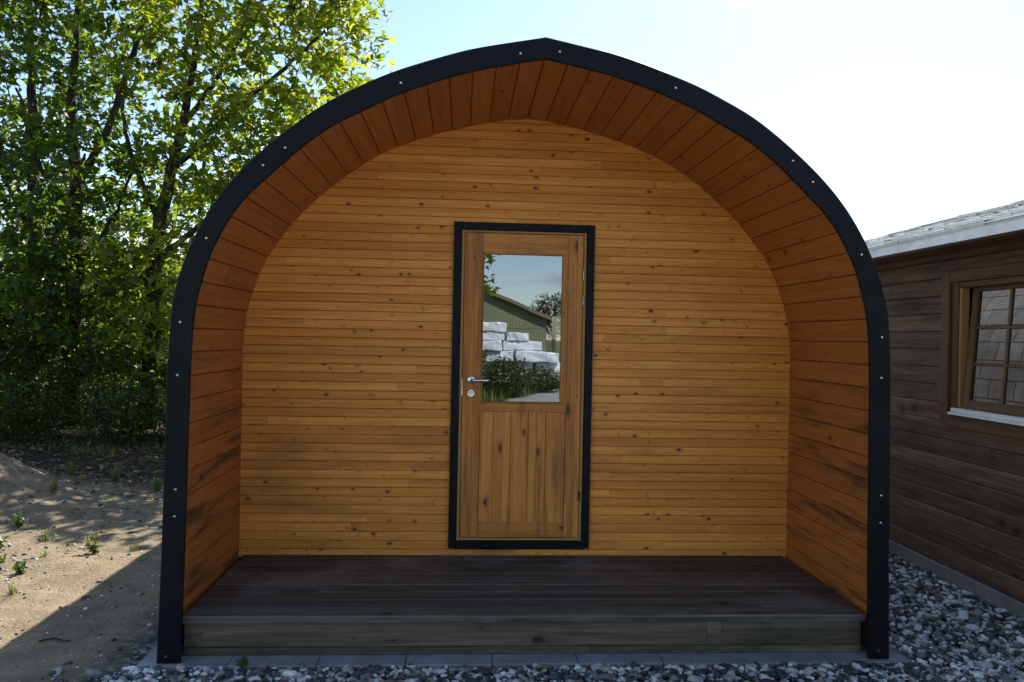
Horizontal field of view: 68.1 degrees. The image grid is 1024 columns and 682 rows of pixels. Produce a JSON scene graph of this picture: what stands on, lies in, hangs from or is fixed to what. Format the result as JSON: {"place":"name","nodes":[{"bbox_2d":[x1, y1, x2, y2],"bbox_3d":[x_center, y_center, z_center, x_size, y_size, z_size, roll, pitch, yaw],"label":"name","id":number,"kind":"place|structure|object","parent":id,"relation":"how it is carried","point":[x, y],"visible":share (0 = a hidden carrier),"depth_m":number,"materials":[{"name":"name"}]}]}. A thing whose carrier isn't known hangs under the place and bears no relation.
{"place":"outdoors","nodes":[
{"label":"outdoors","id":0,"kind":"place"},
{"bbox_2d":[0,347,1023,681],"bbox_3d":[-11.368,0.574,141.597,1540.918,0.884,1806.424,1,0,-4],"label":"ground","id":1,"kind":"structure","parent":0,"point":[122,623],"depth_m":5.30,"materials":[{"name":"beige sand"}]},
{"bbox_2d":[0,536,8,551],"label":"weed","id":2,"kind":"object","parent":1,"relation":"on","point":[1,542],"visible":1,"depth_m":5.54,"materials":[{"name":"green plant"}]},
{"bbox_2d":[0,552,14,561],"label":"grass tuft","id":3,"kind":"object","parent":1,"relation":"on","point":[4,558],"visible":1,"depth_m":5.28,"materials":[{"name":"green plant"}]},
{"bbox_2d":[6,581,27,595],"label":"grass tuft","id":4,"kind":"object","parent":1,"relation":"on","point":[11,591],"visible":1,"depth_m":4.64,"materials":[{"name":"green plant"}]},
{"bbox_2d":[11,559,28,574],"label":"weed","id":5,"kind":"object","parent":1,"relation":"on","point":[19,566],"visible":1,"depth_m":5.02,"materials":[{"name":"green plant"}]},
{"bbox_2d":[10,511,29,527],"bbox_3d":[-3.990,1.445,6.140,0.179,0.155,0.116,1,0,35],"label":"weed","id":6,"kind":"object","parent":1,"relation":"on","point":[19,521],"visible":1,"depth_m":6.13,"materials":[{"name":"green plant"}]},
{"bbox_2d":[0,370,82,443],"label":"shrub","id":7,"kind":"object","parent":1,"relation":"on","point":[21,409],"visible":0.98,"depth_m":10.88,"materials":[{"name":"green plant"}]},
{"bbox_2d":[39,547,49,557],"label":"grass tuft","id":8,"kind":"object","parent":1,"relation":"on","point":[45,552],"visible":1,"depth_m":5.42,"materials":[{"name":"green plant"}]},
{"bbox_2d":[38,528,54,541],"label":"grass tuft","id":9,"kind":"object","parent":1,"relation":"on","point":[46,537],"visible":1,"depth_m":5.82,"materials":[{"name":"green plant"}]},
{"bbox_2d":[0,332,93,431],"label":"shrub","id":10,"kind":"object","parent":1,"relation":"on","point":[42,360],"visible":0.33,"depth_m":11.96,"materials":[{"name":"green plant"}]},
{"bbox_2d":[0,222,97,371],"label":"tree","id":11,"kind":"object","parent":1,"relation":"on","point":[44,278],"visible":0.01,"depth_m":28.02,"materials":[{"name":"green plant"}]},
{"bbox_2d":[0,86,98,372],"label":"maple tree","id":12,"kind":"object","parent":1,"relation":"on","point":[87,207],"visible":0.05,"depth_m":16.62,"materials":[{"name":"green plant"}]},
{"bbox_2d":[0,271,100,410],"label":"tall shrub","id":13,"kind":"object","parent":1,"relation":"on","point":[2,305],"visible":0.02,"depth_m":15.01,"materials":[{"name":"green plant"}]},
{"bbox_2d":[48,479,59,492],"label":"grass tuft","id":14,"kind":"object","parent":1,"relation":"on","point":[54,485],"visible":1,"depth_m":7.02,"materials":[{"name":"green plant"}]},
{"bbox_2d":[39,638,70,641],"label":"fallen twig","id":15,"kind":"object","parent":1,"relation":"on","point":[54,638],"visible":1,"depth_m":3.95,"materials":[{"name":"brown wood"}]},
{"bbox_2d":[0,0,131,418],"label":"maple tree","id":16,"kind":"object","parent":1,"relation":"on","point":[11,239],"visible":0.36,"depth_m":12.64,"materials":[{"name":"green plant"}]},
{"bbox_2d":[60,459,79,473],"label":"grass tuft","id":17,"kind":"object","parent":1,"relation":"on","point":[71,468],"visible":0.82,"depth_m":8.39,"materials":[{"name":"green plant"}]},
{"bbox_2d":[0,453,162,680],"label":"scattered stones","id":18,"kind":"object","parent":1,"relation":"on","point":[54,671],"visible":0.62,"depth_m":5.12,"materials":[{"name":"grey stone"}]},
{"bbox_2d":[0,414,164,623],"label":"leaf litter","id":19,"kind":"object","parent":1,"relation":"on","point":[82,475],"visible":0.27,"depth_m":9.04,"materials":[{"name":"brown plant"}]},
{"bbox_2d":[1,428,164,455],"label":"undergrowth grass","id":20,"kind":"structure","parent":1,"relation":"on","point":[101,445],"depth_m":10.49,"materials":[{"name":"green plant"}]},
{"bbox_2d":[83,539,100,553],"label":"weed","id":21,"kind":"object","parent":1,"relation":"on","point":[93,548],"visible":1,"depth_m":5.51,"materials":[{"name":"green plant"}]},
{"bbox_2d":[87,528,98,541],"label":"grass tuft","id":22,"kind":"object","parent":1,"relation":"on","point":[92,538],"visible":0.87,"depth_m":5.88,"materials":[{"name":"green plant"}]},
{"bbox_2d":[0,0,199,425],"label":"maple tree","id":23,"kind":"object","parent":1,"relation":"on","point":[69,143],"visible":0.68,"depth_m":12.18,"materials":[{"name":"green plant"}]},
{"bbox_2d":[36,341,166,435],"bbox_3d":[-6.285,0.767,11.836,1.996,1.574,1.788,1,0,-4],"label":"shrub","id":24,"kind":"object","parent":1,"relation":"on","point":[92,374],"visible":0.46,"depth_m":11.59,"materials":[{"name":"green plant"}]},
{"bbox_2d":[35,319,167,420],"bbox_3d":[-7.052,0.558,13.258,2.362,1.902,2.008,1,0,-4],"label":"shrub","id":25,"kind":"object","parent":1,"relation":"on","point":[106,377],"visible":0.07,"depth_m":13.06,"materials":[{"name":"green plant"}]},
{"bbox_2d":[59,380,166,446],"bbox_3d":[-5.472,1.056,10.945,1.764,1.005,1.526,1,0,-4],"label":"shrub","id":26,"kind":"object","parent":1,"relation":"on","point":[126,431],"visible":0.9,"depth_m":10.79,"materials":[{"name":"green plant"}]},
{"bbox_2d":[60,268,172,408],"bbox_3d":[-7.955,-0.024,15.679,3.008,3.202,2.407,1,0,-4],"label":"tall shrub","id":27,"kind":"object","parent":1,"relation":"on","point":[136,290],"visible":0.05,"depth_m":15.46,"materials":[{"name":"green plant"}]},
{"bbox_2d":[110,462,123,481],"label":"grass tuft","id":28,"kind":"object","parent":1,"relation":"on","point":[113,477],"visible":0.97,"depth_m":8.03,"materials":[{"name":"green plant"}]},
{"bbox_2d":[82,246,183,362],"bbox_3d":[-13.371,-1.044,27.919,5.810,5.029,4.849,1,0,-4],"label":"tree","id":29,"kind":"object","parent":1,"relation":"on","point":[145,289],"visible":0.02,"depth_m":27.38,"materials":[{"name":"green plant"}]},
{"bbox_2d":[130,543,137,550],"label":"grass tuft","id":30,"kind":"object","parent":1,"relation":"on","point":[131,547],"visible":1,"depth_m":5.67,"materials":[{"name":"green plant"}]},
{"bbox_2d":[60,140,226,300],"bbox_3d":[-7.612,-1.539,16.577,4.906,6.101,3.116,1,0,-4],"label":"maple tree","id":31,"kind":"object","parent":1,"relation":"on","point":[184,211],"visible":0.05,"depth_m":16.26,"materials":[{"name":"green plant"}]},
{"bbox_2d":[135,358,167,427],"bbox_3d":[-4.962,0.824,12.003,1.842,1.528,1.614,1,0,-4],"label":"shrub","id":32,"kind":"object","parent":1,"relation":"on","point":[164,383],"visible":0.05,"depth_m":11.70,"materials":[{"name":"green plant"}]},
{"bbox_2d":[141,473,163,491],"bbox_3d":[-3.596,1.432,7.668,0.338,0.190,0.257,1,0,-15],"label":"grass tuft","id":33,"kind":"object","parent":1,"relation":"on","point":[157,482],"visible":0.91,"depth_m":7.66,"materials":[{"name":"green plant"}]},
{"bbox_2d":[137,303,168,403],"bbox_3d":[-6.206,0.176,15.510,2.721,2.870,2.068,1,0,-4],"label":"tall shrub","id":34,"kind":"object","parent":1,"relation":"on","point":[164,358],"visible":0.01,"depth_m":15.13,"materials":[{"name":"green plant"}]},
{"bbox_2d":[150,377,165,413],"bbox_3d":[-4.420,0.970,10.035,0.578,1.102,0.558,1,0,-41],"label":"sapling","id":35,"kind":"object","parent":1,"relation":"on","point":[156,387],"visible":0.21,"depth_m":9.98,"materials":[{"name":"green plant"}]},
{"bbox_2d":[136,643,232,674],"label":"paving slab","id":36,"kind":"structure","parent":1,"relation":"on","point":[188,662],"depth_m":3.71,"materials":[{"name":"concrete"}]},
{"bbox_2d":[156,37,889,662],"bbox_3d":[-0.053,0.040,6.888,3.680,3.149,6.224,1,0,-4],"label":"camping pod","id":37,"kind":"object","parent":36,"relation":"on","point":[544,345],"visible":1,"depth_m":4.84,"materials":[{"name":"brown wood"}]},
{"bbox_2d":[459,232,584,536],"bbox_3d":[0.066,0.290,4.904,0.782,1.965,0.110,1,0,-4],"label":"door","id":38,"kind":"structure","parent":37,"relation":"in","point":[546,483],"depth_m":4.92,"materials":[{"name":"brown wood"}]},
{"bbox_2d":[547,313,560,378],"bbox_3d":[0.813,0.070,9.966,0.688,0.855,0.070,1,0,-4],"label":"rear window","id":39,"kind":"structure","parent":37,"relation":"in","point":[554,325],"depth_m":9.94,"materials":[{"name":"clear glass"}]},
{"bbox_2d":[67,0,397,429],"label":"maple tree","id":40,"kind":"object","parent":1,"relation":"on","point":[252,14],"visible":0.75,"depth_m":11.91,"materials":[{"name":"green plant"}]},
{"bbox_2d":[226,655,320,673],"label":"paving slab","id":41,"kind":"structure","parent":1,"relation":"on","point":[262,662],"depth_m":3.73,"materials":[{"name":"concrete"}]},
{"bbox_2d":[276,91,339,134],"bbox_3d":[-2.606,-1.484,14.652,4.942,6.269,3.405,1,0,-4],"label":"maple tree","id":42,"kind":"object","parent":1,"relation":"on","point":[305,108],"depth_m":13.65,"materials":[{"name":"green plant"}]},
{"bbox_2d":[246,70,391,157],"bbox_3d":[-1.716,-1.118,11.450,4.506,5.593,2.911,1,0,-4],"label":"maple tree","id":43,"kind":"object","parent":1,"relation":"on","point":[282,128],"visible":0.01,"depth_m":10.72,"materials":[{"name":"green plant"}]},
{"bbox_2d":[317,655,406,670],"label":"paving slab","id":44,"kind":"structure","parent":1,"relation":"on","point":[356,661],"depth_m":3.76,"materials":[{"name":"concrete"}]},
{"bbox_2d":[405,652,491,672],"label":"paving slab","id":45,"kind":"structure","parent":1,"relation":"on","point":[440,661],"depth_m":3.78,"materials":[{"name":"concrete"}]},
{"bbox_2d":[491,654,577,671],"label":"paving slab","id":46,"kind":"structure","parent":1,"relation":"on","point":[552,661],"depth_m":3.81,"materials":[{"name":"concrete"}]},
{"bbox_2d":[575,653,662,668],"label":"paving slab","id":47,"kind":"structure","parent":1,"relation":"on","point":[623,660],"depth_m":3.84,"materials":[{"name":"concrete"}]},
{"bbox_2d":[658,653,746,667],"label":"paving slab","id":48,"kind":"structure","parent":1,"relation":"on","point":[708,659],"depth_m":3.87,"materials":[{"name":"concrete"}]},
{"bbox_2d":[739,652,829,668],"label":"paving slab","id":49,"kind":"structure","parent":1,"relation":"on","point":[771,660],"depth_m":3.90,"materials":[{"name":"concrete"}]},
{"bbox_2d":[819,643,909,668],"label":"paving slab","id":50,"kind":"structure","parent":1,"relation":"on","point":[839,658],"depth_m":3.92,"materials":[{"name":"concrete"}]},
{"bbox_2d":[865,200,1023,618],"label":"wood cabin","id":51,"kind":"object","parent":1,"relation":"on","point":[953,289],"visible":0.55,"depth_m":5.15,"materials":[{"name":"brown wood"}]},
{"bbox_2d":[939,262,1023,439],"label":"window","id":52,"kind":"structure","parent":51,"relation":"in","point":[982,367],"depth_m":4.96,"materials":[{"name":"brown wood"}]},
{"bbox_2d":[0,0,1023,285],"label":"sky","id":53,"kind":"structure","parent":0,"point":[911,112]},
{"bbox_2d":[56,553,1023,681],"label":"gravel","id":54,"kind":"structure","parent":0,"point":[952,615],"depth_m":3.77,"materials":[{"name":"grey gravel"}]},
{"bbox_2d":[234,653,248,668],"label":"weed","id":55,"kind":"object","parent":54,"relation":"on","point":[243,662],"visible":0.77,"depth_m":3.68,"materials":[{"name":"green plant"}]}
]}

